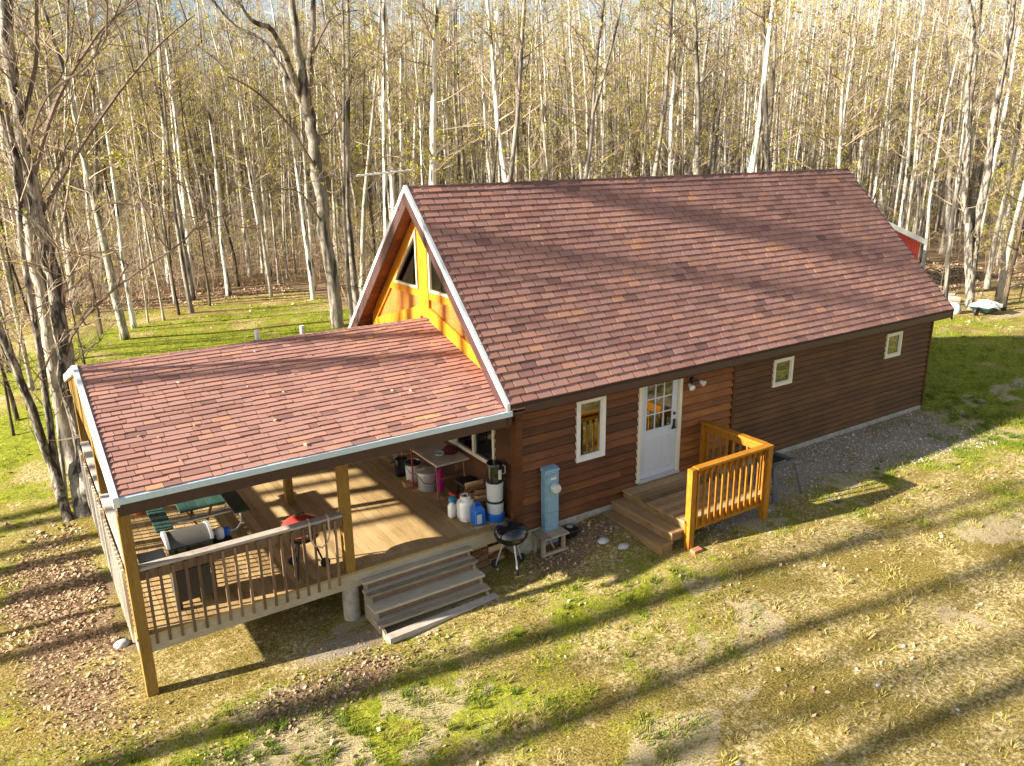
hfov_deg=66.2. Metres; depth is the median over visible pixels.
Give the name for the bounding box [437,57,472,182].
aspen tree
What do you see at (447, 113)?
aspen tree
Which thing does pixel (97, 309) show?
bare tree
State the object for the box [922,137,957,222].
sapling
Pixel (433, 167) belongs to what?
birch tree
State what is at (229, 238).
bare tree
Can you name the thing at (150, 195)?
aspen tree
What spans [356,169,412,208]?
tv antenna
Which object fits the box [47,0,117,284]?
maple tree
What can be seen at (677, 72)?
maple tree
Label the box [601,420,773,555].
entry deck
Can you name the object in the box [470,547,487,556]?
firewood
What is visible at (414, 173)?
sapling
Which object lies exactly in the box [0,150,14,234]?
maple tree
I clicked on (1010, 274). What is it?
bare tree
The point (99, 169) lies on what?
bare tree
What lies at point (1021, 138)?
aspen tree
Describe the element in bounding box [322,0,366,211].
birch tree
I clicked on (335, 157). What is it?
maple tree
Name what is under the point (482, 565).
firewood
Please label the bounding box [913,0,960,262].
maple tree
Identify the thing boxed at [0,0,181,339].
aspen tree
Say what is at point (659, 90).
aspen tree
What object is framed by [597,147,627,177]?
sapling
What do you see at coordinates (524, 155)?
aspen tree
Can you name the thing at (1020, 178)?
bare tree
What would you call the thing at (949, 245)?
maple tree
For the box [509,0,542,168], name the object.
maple tree
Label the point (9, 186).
aspen tree
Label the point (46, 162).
bare tree
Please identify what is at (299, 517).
charcoal grill
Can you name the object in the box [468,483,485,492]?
firewood
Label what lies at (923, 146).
bare tree
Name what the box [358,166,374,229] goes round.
sapling
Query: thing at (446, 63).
maple tree
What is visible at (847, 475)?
gravel
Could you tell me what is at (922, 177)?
aspen tree
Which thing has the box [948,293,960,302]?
upturned boat
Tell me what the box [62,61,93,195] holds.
aspen tree
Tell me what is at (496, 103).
birch tree
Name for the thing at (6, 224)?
aspen tree
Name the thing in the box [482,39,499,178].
birch tree
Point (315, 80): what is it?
birch tree
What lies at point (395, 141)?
bare tree
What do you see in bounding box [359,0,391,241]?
aspen tree
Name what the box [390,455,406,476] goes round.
black pot
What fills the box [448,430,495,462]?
window
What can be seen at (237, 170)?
birch tree
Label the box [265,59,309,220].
aspen tree
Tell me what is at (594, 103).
maple tree
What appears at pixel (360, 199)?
sapling
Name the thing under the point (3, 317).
bare tree
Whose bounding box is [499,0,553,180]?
aspen tree
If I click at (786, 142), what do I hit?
birch tree
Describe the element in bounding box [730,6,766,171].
birch tree
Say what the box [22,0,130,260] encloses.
maple tree
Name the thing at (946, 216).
maple tree
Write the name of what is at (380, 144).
birch tree
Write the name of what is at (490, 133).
aspen tree
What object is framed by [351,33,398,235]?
aspen tree
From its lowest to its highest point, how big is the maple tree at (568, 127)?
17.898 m
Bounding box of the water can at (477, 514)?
[470,501,484,525]
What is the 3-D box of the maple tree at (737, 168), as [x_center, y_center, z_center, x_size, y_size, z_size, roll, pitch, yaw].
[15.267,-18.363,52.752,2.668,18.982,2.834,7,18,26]
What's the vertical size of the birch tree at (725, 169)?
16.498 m
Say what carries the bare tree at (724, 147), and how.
on the ground at (240, 656)
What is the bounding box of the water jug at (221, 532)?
[215,526,230,539]
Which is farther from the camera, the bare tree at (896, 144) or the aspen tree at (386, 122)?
the aspen tree at (386, 122)
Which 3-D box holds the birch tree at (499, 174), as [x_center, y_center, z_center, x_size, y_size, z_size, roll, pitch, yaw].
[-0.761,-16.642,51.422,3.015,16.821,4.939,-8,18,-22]
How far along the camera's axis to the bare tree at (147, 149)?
49.57 m
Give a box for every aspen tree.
[0,0,104,285]
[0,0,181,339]
[0,2,63,236]
[0,62,51,203]
[0,64,41,318]
[0,92,17,292]
[0,132,35,391]
[0,181,9,322]
[1,29,46,191]
[4,60,72,186]
[14,14,60,251]
[19,0,85,272]
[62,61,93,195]
[96,0,149,287]
[99,2,170,320]
[102,0,149,322]
[105,13,147,239]
[105,41,170,266]
[110,18,192,304]
[131,15,161,195]
[148,59,188,213]
[176,59,226,248]
[196,0,290,296]
[217,0,271,281]
[233,0,286,283]
[249,16,301,278]
[260,0,304,261]
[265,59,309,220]
[265,72,309,249]
[266,0,306,272]
[271,8,328,258]
[291,23,359,266]
[297,7,363,290]
[313,23,361,241]
[314,30,374,217]
[318,0,412,293]
[328,21,373,213]
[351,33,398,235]
[352,0,411,201]
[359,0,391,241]
[361,50,404,218]
[389,50,420,180]
[392,32,419,184]
[399,0,453,184]
[416,1,478,184]
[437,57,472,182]
[439,79,467,183]
[450,27,488,182]
[453,78,484,182]
[467,40,527,181]
[485,0,540,180]
[495,83,526,182]
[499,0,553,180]
[505,3,533,173]
[506,0,581,180]
[521,0,562,179]
[529,0,624,178]
[556,52,597,178]
[564,1,600,155]
[568,20,622,177]
[575,59,593,173]
[577,22,617,177]
[579,0,636,177]
[599,0,654,176]
[600,1,654,177]
[605,0,658,176]
[620,0,668,176]
[632,0,667,175]
[654,0,702,174]
[658,0,718,174]
[739,0,818,170]
[757,39,788,171]
[767,7,801,170]
[771,48,796,166]
[781,15,850,169]
[784,0,912,186]
[792,0,860,168]
[800,0,861,169]
[827,16,871,168]
[858,49,897,196]
[866,11,913,213]
[893,0,946,231]
[897,0,960,235]
[918,0,979,236]
[943,59,983,180]
[957,8,1023,288]
[964,5,1023,303]
[985,49,1023,265]
[998,34,1023,260]
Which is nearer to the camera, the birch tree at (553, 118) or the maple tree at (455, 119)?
the maple tree at (455, 119)
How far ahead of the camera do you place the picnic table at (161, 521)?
13.10 m
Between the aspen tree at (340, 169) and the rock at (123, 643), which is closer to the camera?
the rock at (123, 643)
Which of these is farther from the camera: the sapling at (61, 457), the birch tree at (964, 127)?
the birch tree at (964, 127)
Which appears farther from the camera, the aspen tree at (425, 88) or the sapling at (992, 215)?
the sapling at (992, 215)
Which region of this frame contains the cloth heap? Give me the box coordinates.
[441,445,458,454]
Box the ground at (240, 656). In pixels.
[0,156,1023,765]
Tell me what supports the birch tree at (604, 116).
on the ground at (240, 656)
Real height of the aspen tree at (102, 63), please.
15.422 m
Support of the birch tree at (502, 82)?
on the ground at (240, 656)
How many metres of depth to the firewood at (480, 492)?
13.95 m
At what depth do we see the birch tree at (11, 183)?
34.96 m
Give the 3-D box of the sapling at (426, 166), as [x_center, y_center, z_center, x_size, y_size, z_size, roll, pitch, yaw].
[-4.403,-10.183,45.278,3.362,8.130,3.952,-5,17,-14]
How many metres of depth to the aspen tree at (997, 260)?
43.90 m
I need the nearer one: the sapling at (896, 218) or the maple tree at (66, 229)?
the maple tree at (66, 229)
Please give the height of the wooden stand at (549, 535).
0.438 m
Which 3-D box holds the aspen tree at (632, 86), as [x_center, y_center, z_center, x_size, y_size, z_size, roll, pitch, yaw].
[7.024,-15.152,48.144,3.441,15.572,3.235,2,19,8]
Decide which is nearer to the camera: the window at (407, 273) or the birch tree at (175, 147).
the window at (407, 273)
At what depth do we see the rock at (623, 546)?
13.64 m
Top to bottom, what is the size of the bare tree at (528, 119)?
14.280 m
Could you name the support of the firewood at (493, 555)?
on the firewood at (500, 558)
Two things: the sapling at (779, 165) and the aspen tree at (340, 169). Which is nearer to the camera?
the sapling at (779, 165)
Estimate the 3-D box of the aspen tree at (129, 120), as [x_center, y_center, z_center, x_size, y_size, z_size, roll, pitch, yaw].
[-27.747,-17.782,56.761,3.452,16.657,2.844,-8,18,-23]
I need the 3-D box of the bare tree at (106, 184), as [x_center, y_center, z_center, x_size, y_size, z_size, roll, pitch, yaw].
[-23.137,-12.516,44.144,2.888,13.564,4.391,-10,19,-28]
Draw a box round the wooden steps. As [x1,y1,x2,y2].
[360,546,498,643]
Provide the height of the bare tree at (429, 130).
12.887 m
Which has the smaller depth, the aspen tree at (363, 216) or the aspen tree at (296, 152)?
the aspen tree at (363, 216)
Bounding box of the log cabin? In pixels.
[63,168,953,697]
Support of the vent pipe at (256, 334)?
on the log cabin
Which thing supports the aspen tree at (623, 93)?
on the ground at (240, 656)
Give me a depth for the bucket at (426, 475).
14.91 m
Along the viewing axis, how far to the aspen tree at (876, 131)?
57.31 m
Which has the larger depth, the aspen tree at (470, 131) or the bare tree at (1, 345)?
the aspen tree at (470, 131)
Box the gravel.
[314,409,996,659]
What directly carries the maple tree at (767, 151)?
on the ground at (240, 656)
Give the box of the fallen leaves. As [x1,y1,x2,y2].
[0,208,1023,765]
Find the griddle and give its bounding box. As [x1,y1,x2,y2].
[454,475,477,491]
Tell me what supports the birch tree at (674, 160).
on the ground at (240, 656)
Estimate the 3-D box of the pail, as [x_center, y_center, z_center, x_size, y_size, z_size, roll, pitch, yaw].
[-0.292,2.320,13.796,0.340,0.150,0.337,-11,19,-31]
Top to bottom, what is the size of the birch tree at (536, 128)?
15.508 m
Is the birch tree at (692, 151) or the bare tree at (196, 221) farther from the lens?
the birch tree at (692, 151)
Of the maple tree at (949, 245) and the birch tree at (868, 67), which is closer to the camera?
the maple tree at (949, 245)
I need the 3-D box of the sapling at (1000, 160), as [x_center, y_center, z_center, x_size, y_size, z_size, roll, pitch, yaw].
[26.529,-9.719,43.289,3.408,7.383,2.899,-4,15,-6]
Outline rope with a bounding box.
[307,514,330,547]
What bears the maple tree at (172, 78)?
on the ground at (240, 656)
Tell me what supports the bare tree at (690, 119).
on the ground at (240, 656)
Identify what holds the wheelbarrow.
on the ground at (240, 656)
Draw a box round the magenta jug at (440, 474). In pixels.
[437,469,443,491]
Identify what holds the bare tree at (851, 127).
on the ground at (240, 656)
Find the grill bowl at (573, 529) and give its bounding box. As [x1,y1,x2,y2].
[561,523,579,538]
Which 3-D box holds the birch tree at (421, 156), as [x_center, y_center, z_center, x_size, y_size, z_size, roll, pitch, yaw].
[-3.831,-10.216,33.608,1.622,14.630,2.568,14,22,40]
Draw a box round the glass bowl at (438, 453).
[434,451,443,455]
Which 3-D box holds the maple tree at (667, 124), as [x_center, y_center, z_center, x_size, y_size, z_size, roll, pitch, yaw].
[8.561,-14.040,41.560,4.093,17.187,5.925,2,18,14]
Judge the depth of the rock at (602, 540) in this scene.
13.79 m
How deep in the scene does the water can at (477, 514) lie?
13.52 m
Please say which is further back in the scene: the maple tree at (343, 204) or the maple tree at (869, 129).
the maple tree at (869, 129)
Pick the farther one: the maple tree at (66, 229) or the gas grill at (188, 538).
the maple tree at (66, 229)
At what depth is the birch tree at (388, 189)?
40.32 m
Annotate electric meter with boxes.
[540,464,560,544]
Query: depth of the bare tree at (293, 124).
51.11 m
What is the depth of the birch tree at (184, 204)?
38.31 m
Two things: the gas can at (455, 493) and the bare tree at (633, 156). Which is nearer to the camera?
the gas can at (455, 493)
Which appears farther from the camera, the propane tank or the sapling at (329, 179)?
the sapling at (329, 179)
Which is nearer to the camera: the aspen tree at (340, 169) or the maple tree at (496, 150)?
the maple tree at (496, 150)
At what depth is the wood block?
15.18 m
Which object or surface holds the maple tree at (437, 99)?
on the ground at (240, 656)
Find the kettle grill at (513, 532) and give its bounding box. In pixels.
[491,519,527,575]
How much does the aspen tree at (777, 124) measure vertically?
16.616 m
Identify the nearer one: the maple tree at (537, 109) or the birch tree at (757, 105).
the maple tree at (537, 109)
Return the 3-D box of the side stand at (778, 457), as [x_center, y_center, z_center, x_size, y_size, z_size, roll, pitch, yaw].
[5.236,1.841,15.705,0.895,0.865,0.852,-11,19,-31]
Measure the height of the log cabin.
6.643 m
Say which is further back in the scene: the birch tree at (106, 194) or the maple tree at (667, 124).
the birch tree at (106, 194)
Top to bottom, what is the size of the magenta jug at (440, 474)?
0.445 m
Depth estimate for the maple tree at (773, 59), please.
44.14 m
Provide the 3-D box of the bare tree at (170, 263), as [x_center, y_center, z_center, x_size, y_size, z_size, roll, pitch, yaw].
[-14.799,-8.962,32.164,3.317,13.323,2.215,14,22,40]
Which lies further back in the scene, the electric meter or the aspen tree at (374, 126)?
the aspen tree at (374, 126)
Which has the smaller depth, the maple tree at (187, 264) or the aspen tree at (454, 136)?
the maple tree at (187, 264)
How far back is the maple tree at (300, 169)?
45.94 m
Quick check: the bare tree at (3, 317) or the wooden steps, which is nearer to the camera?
the wooden steps
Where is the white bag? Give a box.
[951,302,961,313]
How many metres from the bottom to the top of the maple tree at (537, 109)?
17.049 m
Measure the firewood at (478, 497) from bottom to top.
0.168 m
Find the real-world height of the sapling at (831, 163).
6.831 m
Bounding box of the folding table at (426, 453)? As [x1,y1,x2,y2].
[401,442,469,501]
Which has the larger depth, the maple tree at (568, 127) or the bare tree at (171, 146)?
the bare tree at (171, 146)
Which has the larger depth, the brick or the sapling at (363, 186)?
the sapling at (363, 186)
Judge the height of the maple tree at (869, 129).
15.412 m
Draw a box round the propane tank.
[457,493,473,521]
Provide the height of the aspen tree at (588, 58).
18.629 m
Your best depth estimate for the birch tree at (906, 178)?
45.11 m
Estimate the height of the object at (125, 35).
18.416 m
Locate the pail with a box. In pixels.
[486,509,504,522]
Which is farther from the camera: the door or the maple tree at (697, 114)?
the maple tree at (697, 114)
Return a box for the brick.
[690,546,702,553]
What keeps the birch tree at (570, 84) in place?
on the ground at (240, 656)
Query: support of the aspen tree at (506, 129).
on the ground at (240, 656)
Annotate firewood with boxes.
[465,479,483,489]
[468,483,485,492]
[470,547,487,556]
[473,496,486,502]
[474,489,486,495]
[474,494,486,498]
[476,554,488,561]
[476,560,488,568]
[487,544,504,553]
[487,554,504,563]
[488,550,503,559]
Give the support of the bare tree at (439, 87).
on the ground at (240, 656)
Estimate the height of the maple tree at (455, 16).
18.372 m
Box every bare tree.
[0,61,33,362]
[0,196,11,372]
[0,200,65,353]
[0,205,24,435]
[0,246,30,420]
[0,287,28,410]
[10,14,81,270]
[14,0,118,334]
[22,0,100,289]
[32,107,82,217]
[33,155,95,364]
[58,26,129,274]
[78,91,123,244]
[103,0,191,314]
[115,74,209,288]
[124,87,180,261]
[143,4,267,285]
[146,102,196,213]
[160,51,234,305]
[210,52,264,237]
[220,43,261,226]
[233,103,278,238]
[257,6,308,256]
[320,1,395,259]
[370,84,419,200]
[373,95,399,223]
[407,77,453,183]
[410,34,473,184]
[508,61,551,181]
[555,54,585,179]
[561,66,612,178]
[578,89,609,178]
[593,0,677,177]
[598,60,636,177]
[603,0,652,175]
[613,63,649,175]
[677,45,704,163]
[689,45,749,172]
[826,0,894,202]
[833,40,882,167]
[852,74,902,201]
[856,28,948,201]
[877,88,974,200]
[942,37,1023,236]
[975,83,1023,310]
[992,91,1023,260]
[1006,141,1023,240]
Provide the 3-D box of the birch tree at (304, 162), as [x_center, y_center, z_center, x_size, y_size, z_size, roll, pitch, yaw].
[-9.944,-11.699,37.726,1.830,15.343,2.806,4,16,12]
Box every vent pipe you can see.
[254,330,259,339]
[299,325,304,333]
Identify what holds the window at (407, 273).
in the log cabin
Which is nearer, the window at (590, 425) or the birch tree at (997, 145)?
the window at (590, 425)
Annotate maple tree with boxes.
[0,0,87,314]
[0,0,127,517]
[0,0,283,515]
[0,49,10,120]
[0,82,115,521]
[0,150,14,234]
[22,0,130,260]
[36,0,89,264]
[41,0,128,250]
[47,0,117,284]
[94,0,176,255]
[115,0,196,300]
[128,0,194,312]
[135,0,219,270]
[150,0,195,231]
[190,0,378,327]
[191,0,247,245]
[198,23,243,250]
[278,0,329,264]
[280,23,303,249]
[305,0,397,310]
[311,0,372,321]
[315,0,365,259]
[316,0,381,250]
[382,0,430,190]
[397,1,439,183]
[404,0,479,183]
[421,38,446,184]
[424,1,466,183]
[430,0,479,183]
[473,0,533,182]
[474,0,584,181]
[476,0,562,178]
[483,24,535,181]
[484,0,544,181]
[492,7,534,172]
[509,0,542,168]
[545,0,585,179]
[549,0,642,178]
[607,0,661,175]
[616,1,660,167]
[632,0,721,175]
[637,0,705,175]
[644,0,751,173]
[647,0,707,175]
[672,11,707,173]
[678,0,758,173]
[684,0,723,173]
[685,0,760,173]
[725,0,757,172]
[733,0,813,170]
[740,0,805,171]
[742,0,777,165]
[845,0,872,179]
[848,1,915,188]
[894,0,952,235]
[896,0,1023,309]
[897,0,1003,254]
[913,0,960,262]
[935,0,1008,298]
[970,2,1023,256]
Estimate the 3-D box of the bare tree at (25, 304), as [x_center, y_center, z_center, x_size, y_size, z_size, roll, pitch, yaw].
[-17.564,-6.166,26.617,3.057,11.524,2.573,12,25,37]
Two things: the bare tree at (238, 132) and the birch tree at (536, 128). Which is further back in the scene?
the bare tree at (238, 132)
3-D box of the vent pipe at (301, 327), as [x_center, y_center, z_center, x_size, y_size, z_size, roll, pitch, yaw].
[-4.092,-0.985,15.334,0.200,0.275,0.195,-11,19,-31]
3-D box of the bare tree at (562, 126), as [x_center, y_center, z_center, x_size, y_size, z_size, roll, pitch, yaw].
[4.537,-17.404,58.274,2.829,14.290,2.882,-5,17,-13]
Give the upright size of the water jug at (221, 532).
0.170 m
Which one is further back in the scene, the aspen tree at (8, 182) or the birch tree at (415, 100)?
the birch tree at (415, 100)
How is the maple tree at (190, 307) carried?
on the ground at (240, 656)
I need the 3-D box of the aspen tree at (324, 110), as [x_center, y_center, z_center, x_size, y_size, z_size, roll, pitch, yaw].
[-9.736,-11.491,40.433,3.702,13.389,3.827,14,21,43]
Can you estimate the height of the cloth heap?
0.118 m
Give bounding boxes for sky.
[1,0,1017,169]
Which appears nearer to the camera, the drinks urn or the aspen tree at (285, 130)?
the drinks urn
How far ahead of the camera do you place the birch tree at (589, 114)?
51.69 m
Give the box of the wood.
[0,0,1023,247]
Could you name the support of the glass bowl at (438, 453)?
on the folding table at (426, 453)
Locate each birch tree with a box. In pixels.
[0,33,60,309]
[0,87,24,282]
[50,0,96,272]
[65,0,141,328]
[79,55,121,256]
[104,0,152,276]
[121,0,195,286]
[132,0,201,291]
[133,0,198,268]
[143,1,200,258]
[169,0,240,295]
[185,0,255,276]
[213,0,278,275]
[214,0,267,272]
[253,0,320,299]
[281,0,325,290]
[298,1,336,241]
[305,0,378,216]
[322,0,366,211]
[336,0,412,241]
[345,0,428,229]
[353,0,414,218]
[355,0,492,211]
[366,0,427,197]
[373,0,421,215]
[373,2,444,185]
[391,0,440,185]
[421,6,473,183]
[448,0,559,181]
[455,0,501,182]
[465,31,497,182]
[473,0,532,181]
[478,19,515,175]
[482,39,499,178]
[484,1,527,172]
[488,8,512,181]
[518,0,564,180]
[540,49,568,178]
[555,0,624,178]
[557,0,584,177]
[571,0,612,174]
[575,39,605,178]
[577,0,622,177]
[590,1,636,177]
[593,57,629,177]
[637,0,693,175]
[648,1,703,174]
[674,0,722,174]
[700,0,761,172]
[701,0,748,170]
[716,0,814,171]
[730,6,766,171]
[734,5,789,171]
[734,12,795,168]
[777,12,811,170]
[825,0,878,168]
[831,0,892,170]
[887,0,955,227]
[909,1,985,268]
[942,0,1004,254]
[976,0,1023,242]
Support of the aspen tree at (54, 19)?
on the ground at (240, 656)
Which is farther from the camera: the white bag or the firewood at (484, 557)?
the white bag
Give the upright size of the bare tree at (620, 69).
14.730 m
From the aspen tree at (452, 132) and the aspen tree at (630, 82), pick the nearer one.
the aspen tree at (630, 82)
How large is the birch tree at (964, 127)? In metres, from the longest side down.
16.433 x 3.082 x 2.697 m
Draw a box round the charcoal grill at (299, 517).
[281,512,329,580]
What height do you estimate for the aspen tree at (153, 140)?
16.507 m
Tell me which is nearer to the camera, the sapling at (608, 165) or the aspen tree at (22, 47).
the aspen tree at (22, 47)
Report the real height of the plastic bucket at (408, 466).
0.404 m
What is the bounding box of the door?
[640,379,677,478]
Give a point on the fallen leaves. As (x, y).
(24, 602)
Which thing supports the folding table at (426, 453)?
on the log cabin
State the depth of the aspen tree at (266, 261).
36.17 m
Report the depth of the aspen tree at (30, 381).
22.96 m
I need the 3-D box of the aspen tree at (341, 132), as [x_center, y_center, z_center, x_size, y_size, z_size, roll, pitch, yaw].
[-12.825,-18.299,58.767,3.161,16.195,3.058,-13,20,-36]
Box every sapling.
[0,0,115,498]
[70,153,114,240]
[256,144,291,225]
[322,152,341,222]
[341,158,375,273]
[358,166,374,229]
[387,140,420,203]
[400,146,469,184]
[409,134,446,185]
[453,158,477,182]
[526,146,550,180]
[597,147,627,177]
[686,133,719,173]
[770,152,801,170]
[808,150,844,168]
[829,118,854,171]
[892,144,942,232]
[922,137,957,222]
[973,144,1023,262]
[979,158,1023,282]
[986,158,1023,242]
[998,207,1023,301]
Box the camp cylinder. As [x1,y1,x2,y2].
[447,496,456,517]
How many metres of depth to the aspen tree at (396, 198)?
53.45 m
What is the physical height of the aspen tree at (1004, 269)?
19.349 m
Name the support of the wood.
on the ground at (240, 656)
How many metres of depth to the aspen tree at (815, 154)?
57.92 m
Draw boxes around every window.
[393,229,418,288]
[427,253,447,297]
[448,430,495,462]
[575,396,605,462]
[771,355,793,387]
[883,330,902,358]
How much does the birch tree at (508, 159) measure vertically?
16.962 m
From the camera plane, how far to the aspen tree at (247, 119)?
39.98 m
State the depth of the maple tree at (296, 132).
51.38 m
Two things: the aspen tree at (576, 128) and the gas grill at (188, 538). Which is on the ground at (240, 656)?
the aspen tree at (576, 128)
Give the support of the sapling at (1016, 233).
on the ground at (240, 656)
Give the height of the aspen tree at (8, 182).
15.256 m
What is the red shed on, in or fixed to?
on the ground at (240, 656)
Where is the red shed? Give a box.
[888,221,927,259]
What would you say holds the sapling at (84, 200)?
on the ground at (240, 656)
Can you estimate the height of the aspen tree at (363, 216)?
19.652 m
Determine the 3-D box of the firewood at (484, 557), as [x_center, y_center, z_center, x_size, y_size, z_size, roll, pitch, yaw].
[-0.566,3.046,13.583,0.324,0.132,0.104,-12,20,-34]
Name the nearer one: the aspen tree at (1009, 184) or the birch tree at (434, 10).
the aspen tree at (1009, 184)
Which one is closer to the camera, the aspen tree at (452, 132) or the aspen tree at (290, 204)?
the aspen tree at (290, 204)
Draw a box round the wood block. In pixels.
[402,480,412,487]
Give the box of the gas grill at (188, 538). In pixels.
[136,520,232,610]
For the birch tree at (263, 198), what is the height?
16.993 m
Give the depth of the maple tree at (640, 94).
47.86 m
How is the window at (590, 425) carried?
in the log cabin
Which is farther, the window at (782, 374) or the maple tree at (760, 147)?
the maple tree at (760, 147)
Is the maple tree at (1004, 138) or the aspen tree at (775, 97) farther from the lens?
the aspen tree at (775, 97)
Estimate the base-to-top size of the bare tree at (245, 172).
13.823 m
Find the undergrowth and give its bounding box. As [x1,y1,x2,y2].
[0,167,1023,324]
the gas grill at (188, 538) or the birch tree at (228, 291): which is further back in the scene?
the birch tree at (228, 291)
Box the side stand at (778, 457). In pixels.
[747,451,801,503]
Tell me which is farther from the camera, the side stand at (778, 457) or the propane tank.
the side stand at (778, 457)
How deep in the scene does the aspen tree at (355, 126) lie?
53.82 m
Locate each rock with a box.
[113,638,130,648]
[597,537,608,544]
[618,543,628,549]
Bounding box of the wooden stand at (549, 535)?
[532,526,568,558]
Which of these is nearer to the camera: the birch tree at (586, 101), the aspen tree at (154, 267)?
the aspen tree at (154, 267)
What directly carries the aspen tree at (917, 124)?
on the ground at (240, 656)
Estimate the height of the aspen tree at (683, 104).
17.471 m
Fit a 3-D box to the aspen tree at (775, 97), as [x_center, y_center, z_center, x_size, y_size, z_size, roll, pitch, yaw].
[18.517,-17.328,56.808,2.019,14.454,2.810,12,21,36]
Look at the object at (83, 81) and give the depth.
47.60 m
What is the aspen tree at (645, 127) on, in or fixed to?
on the ground at (240, 656)
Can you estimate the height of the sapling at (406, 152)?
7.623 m
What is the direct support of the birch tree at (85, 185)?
on the ground at (240, 656)
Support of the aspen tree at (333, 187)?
on the ground at (240, 656)
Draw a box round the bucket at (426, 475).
[416,466,435,491]
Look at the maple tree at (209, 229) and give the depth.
45.13 m
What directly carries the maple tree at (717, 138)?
on the ground at (240, 656)
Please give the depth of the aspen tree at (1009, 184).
36.09 m
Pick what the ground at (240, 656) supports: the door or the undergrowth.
the undergrowth
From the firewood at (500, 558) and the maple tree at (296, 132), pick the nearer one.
the firewood at (500, 558)
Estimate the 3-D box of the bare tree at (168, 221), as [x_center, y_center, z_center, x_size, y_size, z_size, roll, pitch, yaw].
[-17.730,-10.157,39.262,3.760,11.645,3.845,13,21,39]
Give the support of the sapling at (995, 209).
on the ground at (240, 656)
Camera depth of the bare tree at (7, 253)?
26.64 m
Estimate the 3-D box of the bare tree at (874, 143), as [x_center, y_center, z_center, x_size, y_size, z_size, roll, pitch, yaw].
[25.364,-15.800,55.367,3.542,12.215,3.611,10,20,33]
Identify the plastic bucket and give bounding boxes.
[404,458,419,482]
[486,480,503,501]
[486,497,503,514]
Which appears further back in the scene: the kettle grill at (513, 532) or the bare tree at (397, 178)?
the bare tree at (397, 178)
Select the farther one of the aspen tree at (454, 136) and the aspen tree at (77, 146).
the aspen tree at (454, 136)
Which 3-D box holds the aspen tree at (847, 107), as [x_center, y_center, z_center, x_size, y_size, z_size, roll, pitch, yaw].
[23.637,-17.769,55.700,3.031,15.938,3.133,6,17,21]
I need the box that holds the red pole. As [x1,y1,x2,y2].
[411,449,413,488]
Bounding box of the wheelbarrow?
[969,299,1014,315]
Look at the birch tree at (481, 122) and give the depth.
52.87 m
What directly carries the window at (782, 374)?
in the log cabin
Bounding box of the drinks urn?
[486,459,505,483]
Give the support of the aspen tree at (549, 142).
on the ground at (240, 656)
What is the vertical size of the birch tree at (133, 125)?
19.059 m
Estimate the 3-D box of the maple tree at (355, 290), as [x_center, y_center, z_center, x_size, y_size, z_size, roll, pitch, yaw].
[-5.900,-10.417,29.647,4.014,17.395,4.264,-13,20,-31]
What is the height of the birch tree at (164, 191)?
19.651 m
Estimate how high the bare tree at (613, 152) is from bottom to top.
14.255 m
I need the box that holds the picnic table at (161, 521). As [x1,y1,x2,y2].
[146,490,249,534]
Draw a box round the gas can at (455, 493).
[449,490,459,499]
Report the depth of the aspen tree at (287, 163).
54.30 m
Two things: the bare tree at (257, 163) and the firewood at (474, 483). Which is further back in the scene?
the bare tree at (257, 163)
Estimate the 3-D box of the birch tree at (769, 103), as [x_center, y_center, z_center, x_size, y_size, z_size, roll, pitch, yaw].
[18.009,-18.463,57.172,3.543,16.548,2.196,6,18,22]
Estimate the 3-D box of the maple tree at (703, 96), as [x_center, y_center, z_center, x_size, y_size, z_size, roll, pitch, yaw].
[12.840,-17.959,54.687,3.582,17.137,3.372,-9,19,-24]
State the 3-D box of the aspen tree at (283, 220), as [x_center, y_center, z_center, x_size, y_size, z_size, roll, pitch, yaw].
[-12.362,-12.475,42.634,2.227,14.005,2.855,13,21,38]
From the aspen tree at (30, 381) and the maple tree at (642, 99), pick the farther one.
the maple tree at (642, 99)
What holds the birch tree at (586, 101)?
on the ground at (240, 656)
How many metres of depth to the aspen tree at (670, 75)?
58.04 m
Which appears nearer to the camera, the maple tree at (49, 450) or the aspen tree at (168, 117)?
the maple tree at (49, 450)
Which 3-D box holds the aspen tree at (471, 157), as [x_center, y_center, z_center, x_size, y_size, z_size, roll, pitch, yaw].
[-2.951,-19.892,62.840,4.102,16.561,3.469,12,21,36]
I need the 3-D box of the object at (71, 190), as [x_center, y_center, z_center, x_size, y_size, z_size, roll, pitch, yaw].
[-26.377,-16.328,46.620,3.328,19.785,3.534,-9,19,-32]
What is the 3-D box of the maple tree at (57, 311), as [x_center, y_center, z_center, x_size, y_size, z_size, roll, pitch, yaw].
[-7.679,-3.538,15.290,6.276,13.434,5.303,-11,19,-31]
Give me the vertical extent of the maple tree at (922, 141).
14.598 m
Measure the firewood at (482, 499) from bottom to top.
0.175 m
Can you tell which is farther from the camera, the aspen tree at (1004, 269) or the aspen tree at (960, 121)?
the aspen tree at (960, 121)
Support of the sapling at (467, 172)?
on the ground at (240, 656)
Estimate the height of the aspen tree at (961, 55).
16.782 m
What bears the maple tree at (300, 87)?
on the ground at (240, 656)
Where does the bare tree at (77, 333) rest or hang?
on the ground at (240, 656)
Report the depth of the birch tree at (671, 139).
33.11 m
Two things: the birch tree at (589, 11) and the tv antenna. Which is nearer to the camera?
the tv antenna

